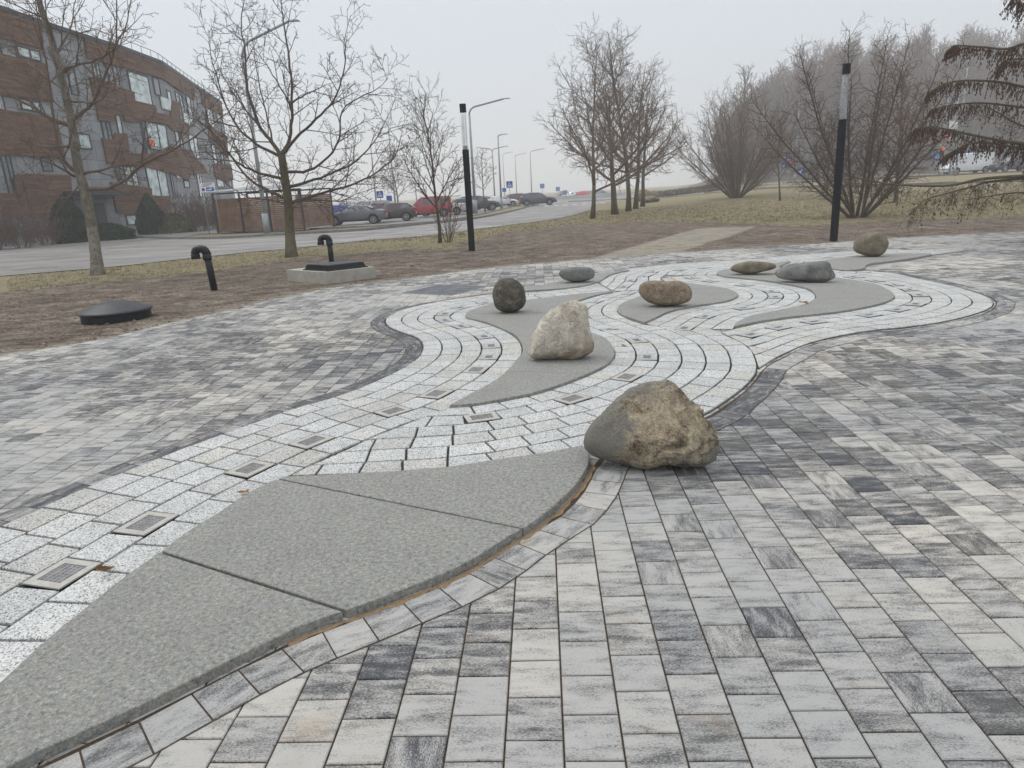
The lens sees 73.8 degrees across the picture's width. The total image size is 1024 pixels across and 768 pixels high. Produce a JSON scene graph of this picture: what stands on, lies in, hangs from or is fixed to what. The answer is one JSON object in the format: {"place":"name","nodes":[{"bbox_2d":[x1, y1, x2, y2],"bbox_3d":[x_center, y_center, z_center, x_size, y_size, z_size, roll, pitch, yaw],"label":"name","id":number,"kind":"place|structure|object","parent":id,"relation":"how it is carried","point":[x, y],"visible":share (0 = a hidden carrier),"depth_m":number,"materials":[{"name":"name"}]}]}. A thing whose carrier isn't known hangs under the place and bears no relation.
{"place":"outdoors","nodes":[
{"label":"outdoors","id":0,"kind":"place"},
{"bbox_2d":[0,198,624,275],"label":"access road","id":1,"kind":"structure","parent":0,"point":[40,259],"depth_m":34.51,"materials":[{"name":"grey asphalt"}]},
{"bbox_2d":[519,192,556,205],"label":"parked car","id":2,"kind":"object","parent":1,"relation":"on","point":[527,199],"visible":0.98,"depth_m":87.97,"materials":[{"name":"grey paint"}]},
{"bbox_2d":[256,188,716,214],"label":"cross road","id":3,"kind":"structure","parent":0,"point":[606,195],"depth_m":120.68,"materials":[{"name":"grey asphalt"}]},
{"bbox_2d":[0,249,992,681],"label":"white granite sett paving","id":4,"kind":"structure","parent":0,"point":[84,523],"depth_m":5.57,"materials":[{"name":"white stone"}]},
{"bbox_2d":[0,232,1023,767],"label":"square paver paving","id":5,"kind":"structure","parent":0,"point":[78,412],"depth_m":3.23,"materials":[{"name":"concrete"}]},
{"bbox_2d":[0,553,342,767],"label":"granite slab","id":6,"kind":"structure","parent":5,"relation":"on","point":[157,630],"depth_m":2.77,"materials":[{"name":"grey stone"}]},
{"bbox_2d":[0,294,534,627],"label":"sett bedding","id":7,"kind":"object","parent":5,"relation":"on","point":[22,586],"visible":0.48,"depth_m":5.76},
{"bbox_2d":[22,558,100,591],"bbox_3d":[-2.264,0.959,3.440,0.237,0.019,0.244,2,16,17],"label":"framed floor light","id":8,"kind":"object","parent":7,"relation":"on","point":[61,575],"visible":0.99,"depth_m":3.42,"materials":[{"name":"metal"}]},
{"bbox_2d":[113,511,177,537],"bbox_3d":[-2.114,0.810,3.946,0.221,0.019,0.255,2,16,18],"label":"framed floor light","id":9,"kind":"object","parent":7,"relation":"on","point":[144,525],"visible":1,"depth_m":3.93,"materials":[{"name":"metal"}]},
{"bbox_2d":[225,460,274,478],"bbox_3d":[-1.798,0.586,4.689,0.212,0.019,0.245,5,17,27],"label":"framed floor light","id":10,"kind":"object","parent":7,"relation":"on","point":[249,469],"visible":1,"depth_m":4.67,"materials":[{"name":"metal"}]},
{"bbox_2d":[289,433,334,450],"bbox_3d":[-1.517,0.437,5.171,0.207,0.019,0.266,8,19,34],"label":"framed floor light","id":11,"kind":"object","parent":7,"relation":"on","point":[311,441],"visible":1,"depth_m":5.15,"materials":[{"name":"metal"}]},
{"bbox_2d":[374,405,411,417],"bbox_3d":[-1.009,0.235,5.798,0.210,0.019,0.247,12,22,43],"label":"framed floor light","id":12,"kind":"object","parent":7,"relation":"on","point":[392,411],"visible":1,"depth_m":5.78,"materials":[{"name":"metal"}]},
{"bbox_2d":[418,388,453,399],"bbox_3d":[-0.694,0.094,6.246,0.215,0.019,0.270,5,17,25],"label":"framed floor light","id":13,"kind":"object","parent":7,"relation":"on","point":[436,394],"visible":1,"depth_m":6.22,"materials":[{"name":"metal"}]},
{"bbox_2d":[462,366,488,373],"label":"framed floor light","id":14,"kind":"object","parent":7,"relation":"on","point":[477,369],"visible":1,"depth_m":7.02,"materials":[{"name":"metal"}]},
{"bbox_2d":[162,479,521,617],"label":"granite slab","id":15,"kind":"structure","parent":5,"relation":"on","point":[348,555],"depth_m":3.53,"materials":[{"name":"grey stone"}]},
{"bbox_2d":[279,445,588,534],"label":"granite slab","id":16,"kind":"structure","parent":5,"relation":"on","point":[526,494],"depth_m":4.18,"materials":[{"name":"grey stone"}]},
{"bbox_2d":[286,465,595,645],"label":"spilled joint sand","id":17,"kind":"structure","parent":5,"relation":"on","point":[560,511],"depth_m":3.24,"materials":[{"name":"brown sand"}]},
{"bbox_2d":[402,284,487,295],"bbox_3d":[-1.303,-1.846,13.337,1.260,0.008,1.260,7,18,31],"label":"paved chamber cover","id":18,"kind":"object","parent":5,"relation":"on","point":[444,289],"visible":1,"depth_m":13.28,"materials":[{"name":"stone"}]},
{"bbox_2d":[0,270,1015,767],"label":"curved paver border","id":19,"kind":"object","parent":5,"relation":"on","point":[162,730],"visible":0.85,"depth_m":3.21,"materials":[{"name":"stone"}]},
{"bbox_2d":[450,371,585,407],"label":"granite slab","id":20,"kind":"structure","parent":5,"relation":"on","point":[509,385],"depth_m":6.23,"materials":[{"name":"grey stone"}]},
{"bbox_2d":[316,341,756,474],"bbox_3d":[0.864,0.016,6.272,2.379,0.001,5.451,6,18,28],"label":"sett bedding","id":21,"kind":"object","parent":5,"relation":"on","point":[448,448],"visible":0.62,"depth_m":5.46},
{"bbox_2d":[463,411,499,423],"bbox_3d":[-0.245,0.273,5.521,0.262,0.019,0.196,-7,16,-14],"label":"framed floor light","id":22,"kind":"object","parent":21,"relation":"on","point":[481,417],"visible":1,"depth_m":5.50,"materials":[{"name":"metal"}]},
{"bbox_2d":[553,393,590,404],"bbox_3d":[0.521,0.131,5.889,0.260,0.019,0.203,-15,20,-37],"label":"framed floor light","id":23,"kind":"object","parent":21,"relation":"on","point":[572,398],"visible":1,"depth_m":5.87,"materials":[{"name":"metal"}]},
{"bbox_2d":[610,372,642,382],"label":"framed floor light","id":24,"kind":"object","parent":21,"relation":"on","point":[627,377],"visible":1,"depth_m":6.46,"materials":[{"name":"metal"}]},
{"bbox_2d":[466,291,612,313],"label":"granite slab","id":25,"kind":"structure","parent":5,"relation":"on","point":[543,305],"depth_m":10.78,"materials":[{"name":"grey stone"}]},
{"bbox_2d":[492,278,525,312],"bbox_3d":[-0.042,-1.317,10.107,0.497,0.509,0.370,-3,16,0],"label":"boulder","id":26,"kind":"object","parent":25,"relation":"on","point":[508,294],"visible":1,"depth_m":9.96,"materials":[{"name":"stone"}]},
{"bbox_2d":[465,313,614,376],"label":"granite slab","id":27,"kind":"structure","parent":5,"relation":"on","point":[519,327],"depth_m":7.46,"materials":[{"name":"grey stone"}]},
{"bbox_2d":[528,300,593,359],"bbox_3d":[0.505,-0.565,7.133,0.697,0.607,0.377,-3,16,0],"label":"boulder","id":28,"kind":"object","parent":27,"relation":"on","point":[562,331],"visible":1,"depth_m":7.02,"materials":[{"name":"white stone"}]},
{"bbox_2d":[524,270,628,291],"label":"granite slab","id":29,"kind":"structure","parent":5,"relation":"on","point":[566,284],"depth_m":12.86,"materials":[{"name":"grey stone"}]},
{"bbox_2d":[559,267,594,281],"bbox_3d":[1.238,-2.099,13.067,0.686,0.292,0.310,-3,16,0],"label":"boulder","id":30,"kind":"object","parent":29,"relation":"on","point":[576,274],"visible":1,"depth_m":12.95,"materials":[{"name":"grey stone"}]},
{"bbox_2d":[583,380,719,469],"bbox_3d":[0.895,0.253,4.402,0.865,0.555,0.403,1,16,14],"label":"boulder","id":31,"kind":"object","parent":5,"relation":"on","point":[648,425],"visible":1,"depth_m":4.27,"materials":[{"name":"brown stone"}]},
{"bbox_2d":[617,289,737,324],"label":"granite slab","id":32,"kind":"structure","parent":5,"relation":"on","point":[640,309],"depth_m":10.08,"materials":[{"name":"grey stone"}]},
{"bbox_2d":[638,280,691,305],"bbox_3d":[2.238,-1.328,9.974,0.767,0.375,0.329,1,16,13],"label":"boulder","id":33,"kind":"object","parent":32,"relation":"on","point":[663,293],"visible":1,"depth_m":9.84,"materials":[{"name":"beige stone"}]},
{"bbox_2d":[734,310,825,328],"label":"granite slab","id":34,"kind":"structure","parent":5,"relation":"on","point":[775,315],"depth_m":8.84,"materials":[{"name":"grey stone"}]},
{"bbox_2d":[717,261,893,300],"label":"granite slab","id":35,"kind":"structure","parent":5,"relation":"on","point":[838,288],"depth_m":11.06,"materials":[{"name":"grey stone"}]},
{"bbox_2d":[730,261,775,273],"bbox_3d":[4.557,-2.202,12.906,0.820,0.248,0.293,3,17,19],"label":"boulder","id":36,"kind":"object","parent":35,"relation":"on","point":[750,267],"visible":1,"depth_m":12.80,"materials":[{"name":"brown stone"}]},
{"bbox_2d":[774,261,834,281],"bbox_3d":[4.974,-1.912,11.605,0.965,0.349,0.319,4,17,24],"label":"boulder","id":37,"kind":"object","parent":35,"relation":"on","point":[818,271],"visible":1,"depth_m":11.47,"materials":[{"name":"grey stone"}]},
{"bbox_2d":[780,299,891,314],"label":"granite slab","id":38,"kind":"structure","parent":5,"relation":"on","point":[830,306],"depth_m":9.38,"materials":[{"name":"grey stone"}]},
{"bbox_2d":[721,272,993,368],"bbox_3d":[5.255,-1.298,10.156,3.089,0.001,9.357,5,17,26],"label":"sett bedding","id":39,"kind":"object","parent":5,"relation":"on","point":[865,331],"visible":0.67,"depth_m":8.06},
{"bbox_2d":[825,253,931,271],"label":"granite slab","id":40,"kind":"structure","parent":5,"relation":"on","point":[857,263],"depth_m":14.15,"materials":[{"name":"grey stone"}]},
{"bbox_2d":[853,232,888,256],"bbox_3d":[7.749,-3.022,14.738,0.683,0.524,0.374,5,17,26],"label":"boulder","id":41,"kind":"object","parent":40,"relation":"on","point":[873,244],"visible":1,"depth_m":14.59,"materials":[{"name":"brown stone"}]},
{"bbox_2d":[0,120,1023,355],"bbox_3d":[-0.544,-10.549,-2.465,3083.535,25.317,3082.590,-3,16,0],"label":"ground","id":42,"kind":"structure","parent":0,"point":[673,238],"depth_m":21.39,"materials":[{"name":"soil"}]},
{"bbox_2d":[2,234,196,248],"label":"forecourt","id":43,"kind":"structure","parent":42,"relation":"on","point":[74,243],"depth_m":44.08,"materials":[{"name":"grey asphalt"}]},
{"bbox_2d":[0,206,25,249],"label":"bare bush","id":44,"kind":"object","parent":43,"relation":"on","point":[2,239],"visible":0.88,"depth_m":40.80,"materials":[{"name":"brown plant"}]},
{"bbox_2d":[0,199,50,247],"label":"bare bush","id":45,"kind":"object","parent":43,"relation":"on","point":[25,235],"visible":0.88,"depth_m":41.43,"materials":[{"name":"brown plant"}]},
{"bbox_2d":[9,203,70,244],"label":"bare bush","id":46,"kind":"object","parent":43,"relation":"on","point":[48,233],"visible":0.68,"depth_m":43.47,"materials":[{"name":"brown plant"}]},
{"bbox_2d":[49,194,87,243],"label":"dark evergreen shrub","id":47,"kind":"object","parent":43,"relation":"on","point":[74,214],"visible":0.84,"depth_m":44.29,"materials":[{"name":"green plant"}]},
{"bbox_2d":[77,222,137,241],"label":"dark hedge","id":48,"kind":"object","parent":43,"relation":"on","point":[112,231],"visible":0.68,"depth_m":46.02,"materials":[{"name":"green plant"}]},
{"bbox_2d":[134,192,167,234],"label":"conical thuja","id":49,"kind":"object","parent":43,"relation":"on","point":[149,219],"visible":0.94,"depth_m":53.38,"materials":[{"name":"green plant"}]},
{"bbox_2d":[156,213,196,233],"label":"juniper","id":50,"kind":"object","parent":43,"relation":"on","point":[171,223],"visible":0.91,"depth_m":53.85,"materials":[{"name":"green plant"}]},
{"bbox_2d":[157,189,212,231],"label":"bare bush","id":51,"kind":"object","parent":43,"relation":"on","point":[180,214],"visible":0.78,"depth_m":54.72,"materials":[{"name":"brown plant"}]},
{"bbox_2d":[168,188,219,230],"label":"bare bush","id":52,"kind":"object","parent":43,"relation":"on","point":[209,219],"visible":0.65,"depth_m":55.71,"materials":[{"name":"brown plant"}]},
{"bbox_2d":[77,300,152,324],"bbox_3d":[-6.828,-1.236,11.768,1.150,0.385,1.150,-3,16,0],"label":"domed cover","id":53,"kind":"object","parent":42,"relation":"on","point":[112,312],"visible":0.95,"depth_m":11.41,"materials":[{"name":"black plastic"}]},
{"bbox_2d":[0,5,234,246],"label":"apartment building","id":54,"kind":"structure","parent":42,"relation":"on","point":[159,92],"depth_m":54.00,"materials":[{"name":"brick"}]},
{"bbox_2d":[0,155,14,193],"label":"window","id":55,"kind":"structure","parent":54,"relation":"in","point":[6,168],"depth_m":43.98,"materials":[{"name":"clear glass"}]},
{"bbox_2d":[15,44,41,61],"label":"window","id":56,"kind":"structure","parent":54,"relation":"in","point":[24,51],"depth_m":46.33,"materials":[{"name":"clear glass"}]},
{"bbox_2d":[67,68,79,95],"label":"window","id":57,"kind":"structure","parent":54,"relation":"in","point":[73,75],"depth_m":50.68,"materials":[{"name":"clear glass"}]},
{"bbox_2d":[78,133,92,149],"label":"window","id":58,"kind":"structure","parent":54,"relation":"in","point":[86,140],"depth_m":51.77,"materials":[{"name":"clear glass"}]},
{"bbox_2d":[93,203,107,233],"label":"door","id":59,"kind":"structure","parent":54,"relation":"in","point":[100,211],"depth_m":53.15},
{"bbox_2d":[100,120,112,138],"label":"window","id":60,"kind":"structure","parent":54,"relation":"in","point":[105,125],"depth_m":54.17,"materials":[{"name":"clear glass"}]},
{"bbox_2d":[126,70,152,104],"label":"window","id":61,"kind":"structure","parent":54,"relation":"in","point":[135,85],"depth_m":58.77,"materials":[{"name":"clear glass"}]},
{"bbox_2d":[146,121,168,150],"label":"window","id":62,"kind":"structure","parent":54,"relation":"in","point":[163,139],"depth_m":61.35,"materials":[{"name":"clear glass"}]},
{"bbox_2d":[145,167,169,196],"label":"window","id":63,"kind":"structure","parent":54,"relation":"in","point":[158,182],"depth_m":60.85,"materials":[{"name":"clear glass"}]},
{"bbox_2d":[0,0,266,275],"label":"bare tree","id":64,"kind":"object","parent":42,"relation":"on","point":[95,252],"visible":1,"depth_m":19.35,"materials":[{"name":"brown plant"}]},
{"bbox_2d":[190,245,217,290],"bbox_3d":[-6.823,-2.520,15.122,0.466,1.097,0.201,-3,16,0],"label":"vent pipe","id":65,"kind":"object","parent":42,"relation":"on","point":[204,251],"visible":0.96,"depth_m":15.01,"materials":[{"name":"black plastic"}]},
{"bbox_2d":[200,182,221,234],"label":"notice board","id":66,"kind":"object","parent":42,"relation":"on","point":[207,187],"visible":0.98,"depth_m":46.78,"materials":[{"name":"metal"}]},
{"bbox_2d":[204,182,334,232],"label":"slatted shed","id":67,"kind":"structure","parent":42,"relation":"on","point":[232,218],"depth_m":47.17,"materials":[{"name":"wood"}]},
{"bbox_2d":[241,19,300,233],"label":"street lamp","id":68,"kind":"object","parent":42,"relation":"on","point":[265,221],"visible":0.65,"depth_m":41.90,"materials":[{"name":"metal"}]},
{"bbox_2d":[172,0,420,257],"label":"bare tree","id":69,"kind":"object","parent":42,"relation":"on","point":[288,203],"visible":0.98,"depth_m":23.46,"materials":[{"name":"brown plant"}]},
{"bbox_2d":[317,234,333,261],"bbox_3d":[-5.424,-3.870,19.912,0.450,0.974,0.201,-3,16,0],"label":"vent pipe","id":70,"kind":"object","parent":42,"relation":"on","point":[327,238],"visible":0.99,"depth_m":19.78,"materials":[{"name":"black plastic"}]},
{"bbox_2d":[119,204,538,238],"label":"kerb","id":71,"kind":"structure","parent":42,"relation":"on","point":[307,232],"depth_m":41.66,"materials":[{"name":"concrete"}]},
{"bbox_2d":[286,261,375,283],"bbox_3d":[-4.288,-2.619,16.127,1.869,0.490,1.192,11,21,40],"label":"concrete chamber","id":72,"kind":"object","parent":42,"relation":"on","point":[334,272],"visible":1,"depth_m":15.67,"materials":[{"name":"concrete"}]},
{"bbox_2d":[136,203,541,235],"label":"car park","id":73,"kind":"structure","parent":42,"relation":"on","point":[420,218],"depth_m":54.70,"materials":[{"name":"grey asphalt"}]},
{"bbox_2d":[321,205,388,225],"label":"parked car","id":74,"kind":"object","parent":73,"relation":"on","point":[373,215],"visible":0.8,"depth_m":51.60,"materials":[{"name":"grey paint"}]},
{"bbox_2d":[377,202,416,220],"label":"parked car","id":75,"kind":"object","parent":73,"relation":"on","point":[404,211],"visible":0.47,"depth_m":54.43,"materials":[{"name":"grey paint"}]},
{"bbox_2d":[412,195,451,217],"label":"parked car","id":76,"kind":"object","parent":73,"relation":"on","point":[422,206],"visible":0.41,"depth_m":60.55,"materials":[{"name":"red paint"}]},
{"bbox_2d":[458,195,500,211],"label":"parked car","id":77,"kind":"object","parent":73,"relation":"on","point":[491,205],"visible":0.46,"depth_m":74.70,"materials":[{"name":"paint"}]},
{"bbox_2d":[468,98,509,213],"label":"street lamp","id":78,"kind":"object","parent":73,"relation":"on","point":[475,210],"visible":0.94,"depth_m":64.09,"materials":[{"name":"metal"}]},
{"bbox_2d":[488,196,518,205],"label":"parked car","id":79,"kind":"object","parent":73,"relation":"on","point":[506,201],"visible":0.5,"depth_m":91.90,"materials":[{"name":"white paint"}]},
{"bbox_2d":[378,144,416,201],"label":"bare tree","id":80,"kind":"object","parent":42,"relation":"on","point":[388,183],"visible":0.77,"depth_m":81.21,"materials":[{"name":"brown plant"}]},
{"bbox_2d":[310,204,519,229],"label":"kerb","id":81,"kind":"structure","parent":42,"relation":"on","point":[402,223],"depth_m":47.58,"materials":[{"name":"concrete"}]},
{"bbox_2d":[391,71,475,242],"bbox_3d":[-3.058,-8.316,25.777,3.325,6.252,2.795,-6,16,-11],"label":"bare tree","id":82,"kind":"object","parent":42,"relation":"on","point":[429,147],"visible":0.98,"depth_m":25.67,"materials":[{"name":"brown plant"}]},
{"bbox_2d":[430,195,462,242],"bbox_3d":[-2.539,-6.458,26.714,1.556,1.921,1.562,-3,16,0],"label":"young shrub","id":83,"kind":"object","parent":42,"relation":"on","point":[448,228],"visible":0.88,"depth_m":26.85,"materials":[{"name":"brown plant"}]},
{"bbox_2d":[459,104,474,250],"bbox_3d":[-1.426,-6.511,21.878,0.208,4.600,0.208,-3,16,0],"label":"column lamp","id":84,"kind":"object","parent":42,"relation":"on","point":[468,195],"visible":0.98,"depth_m":21.89,"materials":[{"name":"black metal"}]},
{"bbox_2d":[460,149,496,211],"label":"bare tree","id":85,"kind":"object","parent":42,"relation":"on","point":[481,171],"visible":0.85,"depth_m":69.36,"materials":[{"name":"brown plant"}]},
{"bbox_2d":[532,14,691,218],"bbox_3d":[5.264,-15.522,40.586,8.174,11.342,8.512,-7,16,-13],"label":"bare tree","id":86,"kind":"object","parent":42,"relation":"on","point":[594,190],"visible":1,"depth_m":39.87,"materials":[{"name":"brown plant"}]},
{"bbox_2d":[556,60,674,214],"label":"bare tree","id":87,"kind":"object","parent":42,"relation":"on","point":[614,208],"visible":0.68,"depth_m":45.14,"materials":[{"name":"brown plant"}]},
{"bbox_2d":[561,20,670,211],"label":"bare tree","id":88,"kind":"object","parent":42,"relation":"on","point":[628,196],"visible":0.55,"depth_m":48.48,"materials":[{"name":"brown plant"}]},
{"bbox_2d":[589,52,683,208],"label":"bare tree","id":89,"kind":"object","parent":42,"relation":"on","point":[635,202],"visible":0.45,"depth_m":52.87,"materials":[{"name":"brown plant"}]},
{"bbox_2d":[584,67,692,206],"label":"bare tree","id":90,"kind":"object","parent":42,"relation":"on","point":[642,202],"visible":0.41,"depth_m":58.65,"materials":[{"name":"brown plant"}]},
{"bbox_2d":[658,184,724,196],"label":"hedge","id":91,"kind":"object","parent":42,"relation":"on","point":[686,191],"visible":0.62,"depth_m":84.11,"materials":[{"name":"brown plant"}]},
{"bbox_2d":[653,78,814,197],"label":"multi stem shrub","id":92,"kind":"object","parent":42,"relation":"on","point":[732,187],"visible":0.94,"depth_m":58.26,"materials":[{"name":"brown plant"}]},
{"bbox_2d":[763,108,797,200],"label":"bare tree","id":93,"kind":"object","parent":42,"relation":"on","point":[774,158],"visible":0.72,"depth_m":50.84,"materials":[{"name":"brown plant"}]},
{"bbox_2d":[568,170,1023,201],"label":"kerb","id":94,"kind":"structure","parent":42,"relation":"on","point":[891,177],"depth_m":80.06,"materials":[{"name":"concrete"}]},
{"bbox_2d":[792,105,862,196],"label":"bare tree","id":95,"kind":"object","parent":42,"relation":"on","point":[822,151],"visible":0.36,"depth_m":50.27,"materials":[{"name":"brown plant"}]},
{"bbox_2d":[830,63,850,241],"bbox_3d":[8.968,-6.203,18.670,0.208,4.700,0.208,-3,16,0],"label":"column lamp","id":96,"kind":"object","parent":42,"relation":"on","point":[840,150],"visible":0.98,"depth_m":18.69,"materials":[{"name":"black metal"}]},
{"bbox_2d":[664,180,1021,197],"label":"kerb","id":97,"kind":"structure","parent":42,"relation":"on","point":[934,183],"depth_m":62.90,"materials":[{"name":"concrete"}]},
{"bbox_2d":[740,12,980,217],"bbox_3d":[14.435,-11.062,28.644,9.470,8.159,7.682,-3,16,0],"label":"multi stem shrub","id":98,"kind":"object","parent":42,"relation":"on","point":[848,205],"visible":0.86,"depth_m":28.25,"materials":[{"name":"brown plant"}]},
{"bbox_2d":[707,19,1023,183],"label":"hillside wood","id":99,"kind":"object","parent":42,"relation":"on","point":[777,83],"visible":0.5,"depth_m":175.35,"materials":[{"name":"grey plant"}]},
{"bbox_2d":[853,59,953,201],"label":"bare tree","id":100,"kind":"object","parent":42,"relation":"on","point":[907,110],"visible":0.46,"depth_m":41.67,"materials":[{"name":"brown plant"}]},
{"bbox_2d":[839,0,1023,232],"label":"drooping conifer","id":101,"kind":"object","parent":42,"relation":"on","point":[1001,143],"visible":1,"depth_m":16.55,"materials":[{"name":"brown plant"}]},
{"bbox_2d":[953,42,1000,175],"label":"street lamp","id":102,"kind":"object","parent":42,"relation":"on","point":[955,171],"visible":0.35,"depth_m":75.26,"materials":[{"name":"metal"}]},
{"bbox_2d":[0,0,1023,207],"label":"sky","id":103,"kind":"structure","parent":0,"point":[482,51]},
{"bbox_2d":[6,184,1023,292],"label":"dry grass","id":104,"kind":"structure","parent":0,"point":[751,209],"depth_m":33.79,"materials":[{"name":"brown plant"}]},
{"bbox_2d":[575,183,777,201],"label":"road","id":105,"kind":"structure","parent":0,"point":[691,192],"depth_m":97.97,"materials":[{"name":"grey asphalt"}]},
{"bbox_2d":[939,152,994,173],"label":"delivery van","id":106,"kind":"object","parent":105,"relation":"on","point":[982,164],"visible":0.74,"depth_m":81.74,"materials":[{"name":"white paint"}]},
{"bbox_2d":[987,156,1023,171],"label":"parked car","id":107,"kind":"object","parent":105,"relation":"on","point":[995,167],"visible":0.8,"depth_m":80.02,"materials":[{"name":"grey paint"}]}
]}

